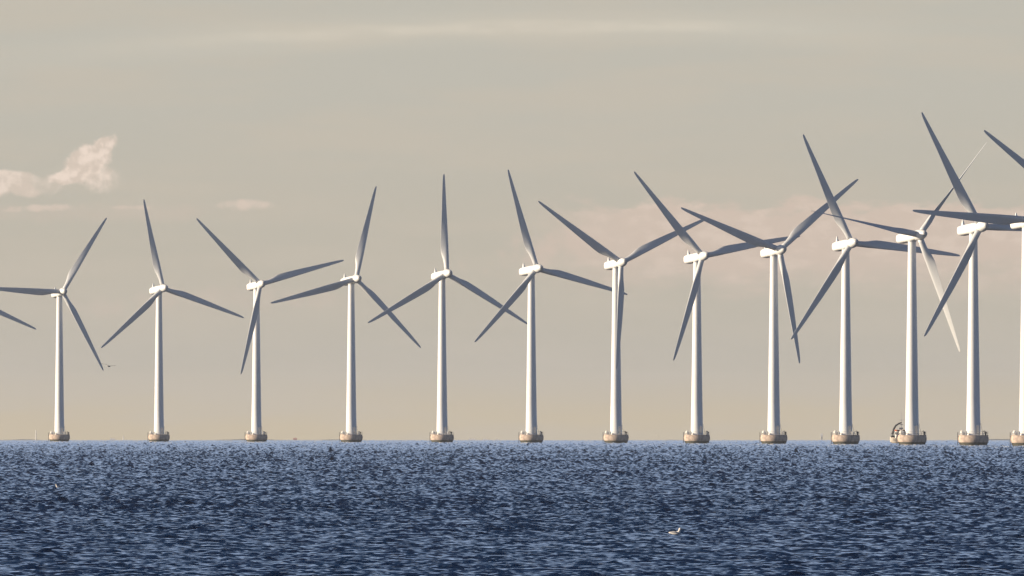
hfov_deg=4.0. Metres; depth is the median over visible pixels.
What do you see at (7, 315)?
wind turbine
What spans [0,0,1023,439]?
sky
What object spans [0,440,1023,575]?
sea
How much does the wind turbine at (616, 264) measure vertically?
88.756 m
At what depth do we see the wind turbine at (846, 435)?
4657.16 m
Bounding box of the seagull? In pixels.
[669,528,680,534]
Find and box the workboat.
[890,415,904,442]
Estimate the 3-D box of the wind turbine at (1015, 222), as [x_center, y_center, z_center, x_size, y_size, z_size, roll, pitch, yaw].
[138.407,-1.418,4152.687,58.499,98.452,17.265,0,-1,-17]
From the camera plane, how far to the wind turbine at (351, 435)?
5743.42 m
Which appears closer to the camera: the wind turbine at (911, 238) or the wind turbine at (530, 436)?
the wind turbine at (911, 238)
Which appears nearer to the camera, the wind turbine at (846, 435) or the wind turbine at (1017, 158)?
the wind turbine at (1017, 158)
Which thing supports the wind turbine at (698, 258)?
in the sea
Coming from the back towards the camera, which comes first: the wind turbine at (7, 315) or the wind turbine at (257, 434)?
the wind turbine at (7, 315)
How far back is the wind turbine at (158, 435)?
6110.09 m
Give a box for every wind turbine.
[0,218,106,441]
[0,310,35,329]
[101,200,243,441]
[196,218,343,441]
[271,186,420,441]
[368,174,526,442]
[475,169,627,442]
[538,201,702,442]
[634,171,799,442]
[681,179,858,443]
[791,134,959,443]
[810,142,986,444]
[912,210,1023,445]
[921,112,1021,445]
[984,130,1023,167]
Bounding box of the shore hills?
[17,439,1009,439]
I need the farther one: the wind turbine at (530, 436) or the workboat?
the wind turbine at (530, 436)
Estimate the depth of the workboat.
5148.36 m
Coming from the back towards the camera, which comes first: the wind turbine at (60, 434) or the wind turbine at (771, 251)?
the wind turbine at (60, 434)
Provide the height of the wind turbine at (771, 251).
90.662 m
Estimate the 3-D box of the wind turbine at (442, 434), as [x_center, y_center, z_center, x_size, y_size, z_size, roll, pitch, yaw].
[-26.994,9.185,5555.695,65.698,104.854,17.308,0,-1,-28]
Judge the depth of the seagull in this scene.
707.85 m
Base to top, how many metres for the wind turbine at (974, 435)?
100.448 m

